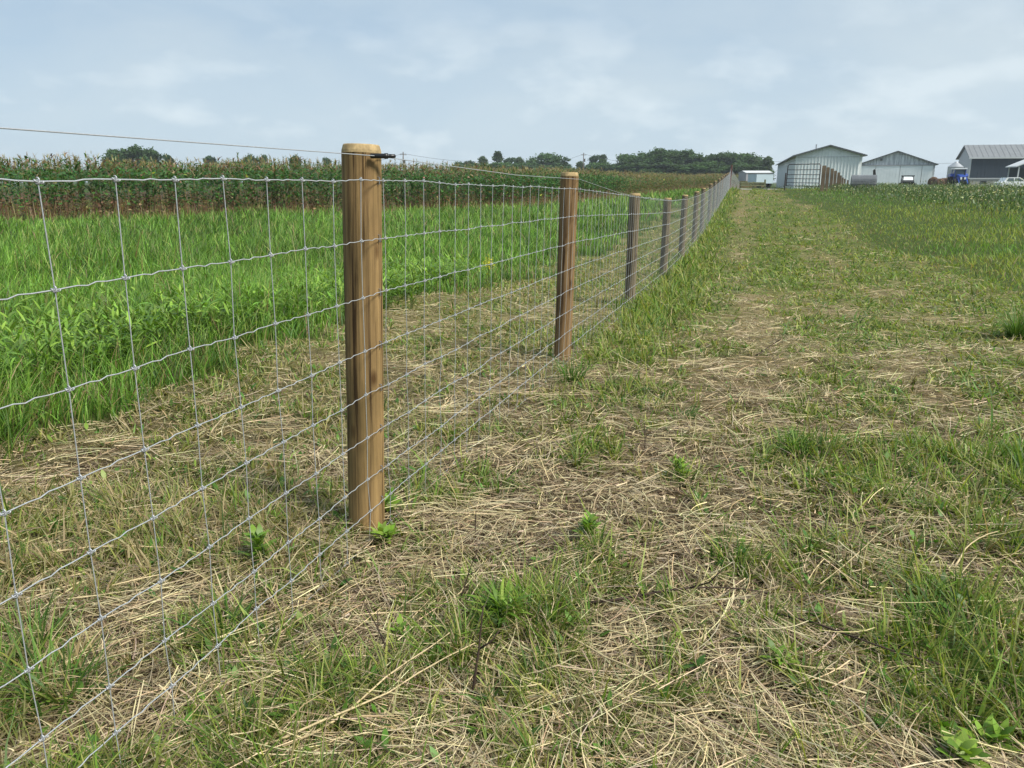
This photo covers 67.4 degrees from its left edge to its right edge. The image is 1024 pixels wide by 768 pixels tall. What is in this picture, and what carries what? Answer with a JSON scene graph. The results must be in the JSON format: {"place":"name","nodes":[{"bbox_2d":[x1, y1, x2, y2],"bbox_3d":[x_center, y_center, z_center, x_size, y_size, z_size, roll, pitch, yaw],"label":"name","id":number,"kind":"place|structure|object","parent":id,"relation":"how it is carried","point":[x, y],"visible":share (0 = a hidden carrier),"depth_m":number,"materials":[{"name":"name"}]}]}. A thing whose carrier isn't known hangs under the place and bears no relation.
{"place":"outdoors","nodes":[
{"label":"outdoors","id":0,"kind":"place"},
{"bbox_2d":[0,150,763,222],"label":"crop field","id":1,"kind":"structure","parent":0,"point":[624,183],"depth_m":38.55,"materials":[{"name":"green plant"}]},
{"bbox_2d":[0,182,1023,767],"bbox_3d":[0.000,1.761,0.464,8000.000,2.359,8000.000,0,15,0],"label":"ground","id":2,"kind":"structure","parent":0,"point":[822,206],"depth_m":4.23,"materials":[{"name":"plant"}]},
{"bbox_2d":[0,320,31,368],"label":"leafy weed","id":3,"kind":"object","parent":2,"relation":"on","point":[14,339],"visible":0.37,"depth_m":4.64,"materials":[{"name":"green"}]},
{"bbox_2d":[22,320,61,386],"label":"leafy weed","id":4,"kind":"object","parent":2,"relation":"on","point":[47,341],"visible":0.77,"depth_m":4.36,"materials":[{"name":"green"}]},
{"bbox_2d":[0,566,98,668],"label":"grass tuft","id":5,"kind":"object","parent":2,"relation":"on","point":[44,623],"visible":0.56,"depth_m":2.08,"materials":[{"name":"plant"}]},
{"bbox_2d":[38,278,77,325],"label":"leafy weed","id":6,"kind":"object","parent":2,"relation":"on","point":[53,306],"visible":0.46,"depth_m":5.82,"materials":[{"name":"green"}]},
{"bbox_2d":[59,277,89,334],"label":"leafy weed","id":7,"kind":"object","parent":2,"relation":"on","point":[69,299],"visible":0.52,"depth_m":5.81,"materials":[{"name":"green"}]},
{"bbox_2d":[0,602,154,742],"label":"grass tuft","id":8,"kind":"object","parent":2,"relation":"on","point":[35,678],"visible":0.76,"depth_m":1.83,"materials":[{"name":"plant"}]},
{"bbox_2d":[78,304,106,357],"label":"leafy weed","id":9,"kind":"object","parent":2,"relation":"on","point":[92,315],"visible":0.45,"depth_m":5.38,"materials":[{"name":"green"}]},
{"bbox_2d":[84,306,115,344],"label":"leafy weed","id":10,"kind":"object","parent":2,"relation":"on","point":[95,313],"visible":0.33,"depth_m":5.44,"materials":[{"name":"green"}]},
{"bbox_2d":[94,277,117,343],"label":"leafy weed","id":11,"kind":"object","parent":2,"relation":"on","point":[105,313],"visible":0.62,"depth_m":5.62,"materials":[{"name":"green"}]},
{"bbox_2d":[100,148,122,187],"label":"tree","id":12,"kind":"object","parent":2,"relation":"on","point":[110,152],"visible":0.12,"depth_m":201.03,"materials":[{"name":"green plant"}]},
{"bbox_2d":[42,545,194,554],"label":"dry stem","id":13,"kind":"object","parent":2,"relation":"on","point":[106,546],"visible":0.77,"depth_m":2.55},
{"bbox_2d":[109,309,130,364],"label":"leafy weed","id":14,"kind":"object","parent":2,"relation":"on","point":[120,325],"visible":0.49,"depth_m":5.19,"materials":[{"name":"green"}]},
{"bbox_2d":[106,144,154,187],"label":"tree","id":15,"kind":"object","parent":2,"relation":"on","point":[133,153],"visible":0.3,"depth_m":199.80,"materials":[{"name":"green plant"}]},
{"bbox_2d":[120,306,148,356],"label":"leafy weed","id":16,"kind":"object","parent":2,"relation":"on","point":[133,331],"visible":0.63,"depth_m":5.07,"materials":[{"name":"green"}]},
{"bbox_2d":[139,146,165,187],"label":"tree","id":17,"kind":"object","parent":2,"relation":"on","point":[152,154],"visible":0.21,"depth_m":205.75,"materials":[{"name":"green plant"}]},
{"bbox_2d":[153,285,193,349],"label":"leafy weed","id":18,"kind":"object","parent":2,"relation":"on","point":[173,329],"visible":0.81,"depth_m":5.35,"materials":[{"name":"green"}]},
{"bbox_2d":[185,286,211,332],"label":"leafy weed","id":19,"kind":"object","parent":2,"relation":"on","point":[192,300],"visible":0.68,"depth_m":5.87,"materials":[{"name":"green"}]},
{"bbox_2d":[203,155,220,186],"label":"tree","id":20,"kind":"object","parent":2,"relation":"on","point":[208,157],"visible":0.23,"depth_m":249.21,"materials":[{"name":"green plant"}]},
{"bbox_2d":[184,580,267,641],"bbox_3d":[-0.790,0.630,2.134,0.240,0.152,0.281,-10,18,-33],"label":"grass tuft","id":21,"kind":"object","parent":2,"relation":"on","point":[219,613],"visible":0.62,"depth_m":2.15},
{"bbox_2d":[1,163,476,180],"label":"distant crop","id":22,"kind":"object","parent":2,"relation":"on","point":[134,174],"visible":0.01,"depth_m":51.41,"materials":[{"name":"green plant"}]},
{"bbox_2d":[0,253,485,403],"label":"weed leaves","id":23,"kind":"object","parent":2,"relation":"on","point":[21,336],"visible":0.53,"depth_m":6.07,"materials":[{"name":"green plant"}]},
{"bbox_2d":[240,153,259,186],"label":"tree","id":24,"kind":"object","parent":2,"relation":"on","point":[253,157],"visible":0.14,"depth_m":249.38,"materials":[{"name":"green plant"}]},
{"bbox_2d":[235,524,277,565],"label":"leafy weed","id":25,"kind":"object","parent":2,"relation":"on","point":[257,535],"visible":0.89,"depth_m":2.50,"materials":[{"name":"green"}]},
{"bbox_2d":[281,270,306,325],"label":"leafy weed","id":26,"kind":"object","parent":2,"relation":"on","point":[297,301],"visible":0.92,"depth_m":6.78,"materials":[{"name":"green"}]},
{"bbox_2d":[0,186,708,466],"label":"tall grass","id":27,"kind":"structure","parent":2,"relation":"on","point":[93,250],"depth_m":11.63,"materials":[{"name":"plant"}]},
{"bbox_2d":[341,143,384,536],"bbox_3d":[-0.511,-0.001,2.662,0.184,1.590,0.127,-10,18,-32],"label":"fence post","id":28,"kind":"object","parent":2,"relation":"on","point":[362,209],"visible":0.78,"depth_m":2.57,"materials":[{"name":"brown wood"}]},
{"bbox_2d":[0,170,730,767],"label":"wire fence","id":29,"kind":"object","parent":28,"relation":"attached to","point":[190,348],"visible":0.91,"depth_m":2.17,"materials":[{"name":"metal"}]},
{"bbox_2d":[370,153,395,158],"bbox_3d":[-0.408,-0.722,2.430,0.081,0.018,0.018,-5,15,-17],"label":"insulator","id":30,"kind":"object","parent":28,"relation":"attached to","point":[382,155],"visible":0.97,"depth_m":2.42,"materials":[{"name":"black plastic"}]},
{"bbox_2d":[363,601,396,664],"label":"twig","id":31,"kind":"object","parent":2,"relation":"on","point":[378,628],"visible":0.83,"depth_m":2.01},
{"bbox_2d":[367,521,400,544],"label":"leafy weed","id":32,"kind":"object","parent":2,"relation":"on","point":[389,530],"visible":0.82,"depth_m":2.66,"materials":[{"name":"green"}]},
{"bbox_2d":[385,487,401,514],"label":"leafy weed","id":33,"kind":"object","parent":2,"relation":"on","point":[387,500],"visible":0.68,"depth_m":2.89,"materials":[{"name":"green"}]},
{"bbox_2d":[387,614,405,639],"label":"leafy weed","id":34,"kind":"object","parent":2,"relation":"on","point":[400,622],"visible":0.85,"depth_m":2.10,"materials":[{"name":"green"}]},
{"bbox_2d":[403,259,419,307],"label":"leafy weed","id":35,"kind":"object","parent":2,"relation":"on","point":[412,288],"visible":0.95,"depth_m":8.30,"materials":[{"name":"green"}]},
{"bbox_2d":[454,163,496,183],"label":"tree","id":36,"kind":"object","parent":2,"relation":"on","point":[473,164],"visible":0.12,"depth_m":249.61,"materials":[{"name":"green plant"}]},
{"bbox_2d":[482,254,494,287],"bbox_3d":[-0.311,-1.462,10.118,0.234,0.508,0.250,-7,16,-26],"label":"goldenrod","id":37,"kind":"object","parent":2,"relation":"on","point":[488,268],"visible":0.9,"depth_m":10.11,"materials":[{"name":"green"}]},
{"bbox_2d":[491,151,503,162],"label":"tree","id":38,"kind":"object","parent":2,"relation":"on","point":[498,157],"visible":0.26,"depth_m":277.70,"materials":[{"name":"green plant"}]},
{"bbox_2d":[469,463,529,495],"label":"grass tuft","id":39,"kind":"object","parent":2,"relation":"on","point":[486,483],"visible":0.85,"depth_m":3.10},
{"bbox_2d":[462,575,539,625],"bbox_3d":[-0.013,0.627,2.161,0.197,0.123,0.234,-12,19,-39],"label":"grass tuft","id":40,"kind":"object","parent":2,"relation":"on","point":[497,600],"visible":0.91,"depth_m":2.17,"materials":[{"name":"green"}]},
{"bbox_2d":[485,162,534,185],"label":"tree","id":41,"kind":"object","parent":2,"relation":"on","point":[507,165],"visible":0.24,"depth_m":250.74,"materials":[{"name":"green plant"}]},
{"bbox_2d":[0,229,1023,767],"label":"dry straw","id":42,"kind":"object","parent":2,"relation":"on","point":[462,741],"visible":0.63,"depth_m":2.44,"materials":[{"name":"plant"}]},
{"bbox_2d":[238,643,474,752],"bbox_3d":[-0.334,0.732,1.800,0.615,0.031,0.036,-11,18,-35],"label":"dry stem","id":43,"kind":"object","parent":42,"relation":"on","point":[323,720],"visible":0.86,"depth_m":1.75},
{"bbox_2d":[281,632,449,746],"bbox_3d":[-0.324,0.719,1.827,0.026,0.052,0.494,13,20,41],"label":"dry stem","id":44,"kind":"object","parent":42,"relation":"on","point":[328,724],"visible":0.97,"depth_m":1.79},
{"bbox_2d":[456,542,481,609],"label":"twig","id":45,"kind":"object","parent":42,"relation":"on","point":[469,574],"visible":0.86,"depth_m":2.23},
{"bbox_2d":[471,606,499,697],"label":"twig","id":46,"kind":"object","parent":42,"relation":"on","point":[476,666],"visible":0.9,"depth_m":1.86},
{"bbox_2d":[0,288,1023,767],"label":"straw wisps","id":47,"kind":"object","parent":42,"relation":"on","point":[610,626],"visible":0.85,"depth_m":2.06,"materials":[{"name":"plant"}]},
{"bbox_2d":[549,624,658,684],"bbox_3d":[0.219,0.679,1.937,0.014,0.047,0.397,-11,18,-35],"label":"dry stem","id":48,"kind":"object","parent":42,"relation":"on","point":[575,639],"visible":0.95,"depth_m":1.93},
{"bbox_2d":[589,568,770,603],"bbox_3d":[0.490,0.567,2.223,0.541,0.127,0.093,0,15,0],"label":"twig","id":49,"kind":"object","parent":42,"relation":"on","point":[627,597],"visible":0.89,"depth_m":2.24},
{"bbox_2d":[776,613,940,664],"bbox_3d":[0.902,0.672,2.034,0.412,0.029,0.036,11,18,36],"label":"twig","id":50,"kind":"object","parent":42,"relation":"on","point":[819,624],"visible":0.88,"depth_m":2.02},
{"bbox_2d":[953,531,997,567],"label":"dry stem","id":51,"kind":"object","parent":42,"relation":"on","point":[958,560],"visible":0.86,"depth_m":2.54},
{"bbox_2d":[526,162,558,170],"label":"tree","id":52,"kind":"object","parent":2,"relation":"on","point":[546,166],"visible":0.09,"depth_m":257.70,"materials":[{"name":"green plant"}]},
{"bbox_2d":[534,152,570,166],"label":"tree","id":53,"kind":"object","parent":2,"relation":"on","point":[547,158],"visible":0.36,"depth_m":265.26,"materials":[{"name":"green plant"}]},
{"bbox_2d":[554,172,578,360],"bbox_3d":[0.382,-0.699,5.519,0.128,1.588,0.127,1,15,0],"label":"fence post","id":54,"kind":"object","parent":2,"relation":"on","point":[565,277],"visible":0.91,"depth_m":5.43,"materials":[{"name":"brown wood"}]},
{"bbox_2d":[544,353,603,383],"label":"grass tuft","id":55,"kind":"object","parent":2,"relation":"on","point":[568,378],"visible":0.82,"depth_m":4.93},
{"bbox_2d":[573,510,602,542],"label":"leafy weed","id":56,"kind":"object","parent":2,"relation":"on","point":[590,520],"visible":0.84,"depth_m":2.65,"materials":[{"name":"green"}]},
{"bbox_2d":[584,154,599,169],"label":"tree","id":57,"kind":"object","parent":2,"relation":"on","point":[592,159],"visible":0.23,"depth_m":286.95,"materials":[{"name":"green plant"}]},
{"bbox_2d":[584,162,614,173],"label":"tree","id":58,"kind":"object","parent":2,"relation":"on","point":[598,166],"visible":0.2,"depth_m":252.43,"materials":[{"name":"green plant"}]},
{"bbox_2d":[603,153,641,173],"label":"tree","id":59,"kind":"object","parent":2,"relation":"on","point":[625,158],"visible":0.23,"depth_m":247.20,"materials":[{"name":"green plant"}]},
{"bbox_2d":[624,193,640,304],"bbox_3d":[1.381,-1.417,8.858,0.129,1.523,0.129,1,14,0],"label":"fence post","id":60,"kind":"object","parent":2,"relation":"on","point":[633,225],"visible":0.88,"depth_m":8.77,"materials":[{"name":"brown wood"}]},
{"bbox_2d":[0,127,715,200],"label":"electric wire","id":61,"kind":"object","parent":60,"relation":"attached to","point":[244,146],"visible":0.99,"depth_m":1.68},
{"bbox_2d":[612,161,659,174],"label":"tree","id":62,"kind":"object","parent":2,"relation":"on","point":[639,167],"visible":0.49,"depth_m":234.94,"materials":[{"name":"green plant"}]},
{"bbox_2d":[640,147,678,171],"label":"tree","id":63,"kind":"object","parent":2,"relation":"on","point":[655,155],"visible":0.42,"depth_m":242.15,"materials":[{"name":"green plant"}]},
{"bbox_2d":[659,198,671,276],"bbox_3d":[2.506,-2.267,12.577,0.128,1.523,0.130,1,15,0],"label":"fence post","id":64,"kind":"object","parent":2,"relation":"on","point":[665,240],"visible":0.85,"depth_m":12.49,"materials":[{"name":"brown wood"}]},
{"bbox_2d":[644,161,700,175],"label":"tree","id":65,"kind":"object","parent":2,"relation":"on","point":[665,167],"visible":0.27,"depth_m":232.83,"materials":[{"name":"green plant"}]},
{"bbox_2d":[668,453,693,481],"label":"leafy weed","id":66,"kind":"object","parent":2,"relation":"on","point":[681,465],"visible":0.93,"depth_m":3.18,"materials":[{"name":"green"}]},
{"bbox_2d":[678,195,687,256],"bbox_3d":[3.603,-3.192,16.217,0.130,1.563,0.128,1,15,0],"label":"fence post","id":67,"kind":"object","parent":2,"relation":"on","point":[685,205],"visible":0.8,"depth_m":16.12,"materials":[{"name":"brown wood"}]},
{"bbox_2d":[665,398,701,423],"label":"grass tuft","id":68,"kind":"object","parent":2,"relation":"on","point":[691,413],"visible":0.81,"depth_m":4.12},
{"bbox_2d":[673,149,697,166],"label":"tree","id":69,"kind":"object","parent":2,"relation":"on","point":[688,154],"visible":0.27,"depth_m":245.71,"materials":[{"name":"green plant"}]},
{"bbox_2d":[692,191,698,242],"bbox_3d":[4.856,-4.297,20.373,0.128,1.583,0.130,0,15,0],"label":"fence post","id":70,"kind":"object","parent":2,"relation":"on","point":[695,213],"visible":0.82,"depth_m":20.28,"materials":[{"name":"brown wood"}]},
{"bbox_2d":[675,162,724,174],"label":"tree","id":71,"kind":"object","parent":2,"relation":"on","point":[703,167],"visible":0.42,"depth_m":228.82,"materials":[{"name":"green plant"}]},
{"bbox_2d":[685,153,718,168],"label":"tree","id":72,"kind":"object","parent":2,"relation":"on","point":[700,158],"visible":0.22,"depth_m":244.08,"materials":[{"name":"green plant"}]},
{"bbox_2d":[699,188,705,232],"bbox_3d":[5.932,-5.289,23.942,0.128,1.593,0.130,-1,15,0],"label":"fence post","id":73,"kind":"object","parent":2,"relation":"on","point":[702,192],"visible":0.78,"depth_m":23.86,"materials":[{"name":"brown wood"}]},
{"bbox_2d":[707,184,712,220],"bbox_3d":[7.424,-6.694,28.845,0.130,1.613,0.128,0,15,0],"label":"fence post","id":74,"kind":"object","parent":2,"relation":"on","point":[710,186],"visible":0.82,"depth_m":28.76,"materials":[{"name":"brown wood"}]},
{"bbox_2d":[707,150,735,172],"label":"tree","id":75,"kind":"object","parent":2,"relation":"on","point":[724,158],"visible":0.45,"depth_m":245.62,"materials":[{"name":"green plant"}]},
{"bbox_2d":[694,521,754,563],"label":"grass tuft","id":76,"kind":"object","parent":2,"relation":"on","point":[725,546],"visible":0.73,"depth_m":2.54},
{"bbox_2d":[718,161,761,174],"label":"tree","id":77,"kind":"object","parent":2,"relation":"on","point":[739,167],"visible":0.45,"depth_m":228.89,"materials":[{"name":"green plant"}]},
{"bbox_2d":[732,152,762,172],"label":"tree","id":78,"kind":"object","parent":2,"relation":"on","point":[747,158],"visible":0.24,"depth_m":241.28,"materials":[{"name":"green plant"}]},
{"bbox_2d":[739,179,765,188],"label":"rail fence","id":79,"kind":"object","parent":2,"relation":"on","point":[764,183],"visible":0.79,"depth_m":67.70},
{"bbox_2d":[738,171,772,180],"bbox_3d":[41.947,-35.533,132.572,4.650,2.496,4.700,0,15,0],"label":"stock trailer","id":80,"kind":"object","parent":2,"relation":"on","point":[743,175],"visible":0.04,"depth_m":131.27,"materials":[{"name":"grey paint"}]},
{"bbox_2d":[748,173,773,187],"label":"box trailer","id":81,"kind":"object","parent":2,"relation":"on","point":[758,177],"visible":0.73,"depth_m":91.83,"materials":[{"name":"grey"}]},
{"bbox_2d":[760,156,775,184],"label":"tree","id":82,"kind":"object","parent":2,"relation":"on","point":[767,163],"visible":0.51,"depth_m":239.62,"materials":[{"name":"green plant"}]},
{"bbox_2d":[758,637,797,673],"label":"leafy weed","id":83,"kind":"object","parent":2,"relation":"on","point":[775,652],"visible":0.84,"depth_m":1.94,"materials":[{"name":"green"}]},
{"bbox_2d":[766,423,833,456],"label":"grass tuft","id":84,"kind":"object","parent":2,"relation":"on","point":[797,441],"visible":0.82,"depth_m":3.55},
{"bbox_2d":[776,144,867,188],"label":"barn","id":85,"kind":"structure","parent":2,"relation":"on","point":[846,163],"depth_m":104.86,"materials":[{"name":"white metal"}]},
{"bbox_2d":[820,166,825,191],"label":"wooden post","id":86,"kind":"object","parent":2,"relation":"on","point":[823,174],"visible":0.96,"depth_m":55.94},
{"bbox_2d":[825,167,829,190],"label":"wooden post","id":87,"kind":"object","parent":2,"relation":"on","point":[827,177],"visible":0.82,"depth_m":57.86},
{"bbox_2d":[850,175,876,188],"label":"tank","id":88,"kind":"object","parent":2,"relation":"on","point":[859,180],"visible":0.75,"depth_m":58.65,"materials":[{"name":"grey"}]},
{"bbox_2d":[762,177,1023,216],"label":"tall weeds","id":89,"kind":"object","parent":2,"relation":"on","point":[944,192],"visible":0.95,"depth_m":41.86,"materials":[{"name":"green plant"}]},
{"bbox_2d":[861,151,938,186],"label":"barn","id":90,"kind":"structure","parent":2,"relation":"on","point":[893,167],"depth_m":141.57,"materials":[{"name":"grey metal"}]},
{"bbox_2d":[861,166,875,174],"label":"sliding door","id":91,"kind":"structure","parent":90,"relation":"in","point":[865,170],"depth_m":143.74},
{"bbox_2d":[876,166,899,185],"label":"sliding door","id":92,"kind":"structure","parent":90,"relation":"in","point":[885,174],"depth_m":142.55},
{"bbox_2d":[899,166,921,186],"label":"sliding door","id":93,"kind":"structure","parent":90,"relation":"in","point":[904,170],"depth_m":140.89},
{"bbox_2d":[920,165,932,184],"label":"sliding door","id":94,"kind":"structure","parent":90,"relation":"in","point":[927,171],"depth_m":140.00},
{"bbox_2d":[899,175,915,184],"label":"utility vehicle","id":95,"kind":"object","parent":2,"relation":"on","point":[908,179],"visible":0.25,"depth_m":107.51,"materials":[{"name":"white"}]},
{"bbox_2d":[806,177,1021,207],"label":"white wildflowers","id":96,"kind":"object","parent":2,"relation":"on","point":[952,190],"visible":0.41,"depth_m":42.37,"materials":[{"name":"green plant"}]},
{"bbox_2d":[883,575,971,639],"bbox_3d":[1.165,0.638,2.171,0.257,0.127,0.256,0,15,0],"label":"grass tuft","id":97,"kind":"object","parent":2,"relation":"on","point":[919,597],"visible":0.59,"depth_m":2.20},
{"bbox_2d":[946,162,964,185],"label":"feed bin","id":98,"kind":"object","parent":2,"relation":"on","point":[955,165],"visible":0.34,"depth_m":132.33,"materials":[{"name":"metal"}]},
{"bbox_2d":[947,168,969,184],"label":"tractor","id":99,"kind":"object","parent":2,"relation":"on","point":[956,175],"visible":0.79,"depth_m":113.70,"materials":[{"name":"blue paint"}]},
{"bbox_2d":[936,725,992,767],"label":"leafy weed","id":100,"kind":"object","parent":2,"relation":"on","point":[967,748],"visible":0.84,"depth_m":1.62,"materials":[{"name":"green"}]},
{"bbox_2d":[955,713,1023,750],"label":"leafy weed","id":101,"kind":"object","parent":2,"relation":"on","point":[1003,733],"visible":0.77,"depth_m":1.69,"materials":[{"name":"green"}]},
{"bbox_2d":[956,144,1023,187],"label":"barn","id":102,"kind":"structure","parent":2,"relation":"on","point":[983,164],"depth_m":143.95,"materials":[{"name":"metal"}]},
{"bbox_2d":[984,298,1023,339],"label":"grass tuft","id":103,"kind":"object","parent":2,"relation":"on","point":[1018,327],"visible":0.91,"depth_m":6.80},
{"bbox_2d":[989,426,1023,469],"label":"grass tuft","id":104,"kind":"object","parent":2,"relation":"on","point":[1021,455],"visible":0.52,"depth_m":3.40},
{"bbox_2d":[994,177,1023,187],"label":"parked car","id":105,"kind":"object","parent":2,"relation":"on","point":[1009,179],"visible":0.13,"depth_m":91.05,"materials":[{"name":"white paint"}]},
{"bbox_2d":[1005,160,1023,178],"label":"open shed","id":106,"kind":"structure","parent":2,"relation":"on","point":[1016,172],"depth_m":124.44,"materials":[{"name":"grey"}]},
{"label":"gate post","id":107,"kind":"object","parent":2,"relation":"on","visible":0},
{"bbox_2d":[786,163,820,186],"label":"tube gate","id":108,"kind":"structure","parent":107,"relation":"attached to","point":[802,174],"depth_m":58.44,"materials":[{"name":"grey"}]},
{"bbox_2d":[0,0,1023,181],"label":"sky","id":109,"kind":"structure","parent":0,"point":[447,80],"materials":[{"name":"blue"}]},
{"bbox_2d":[765,188,1023,295],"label":"meadow grass","id":110,"kind":"structure","parent":0,"point":[1002,253],"depth_m":21.93,"materials":[{"name":"plant"}]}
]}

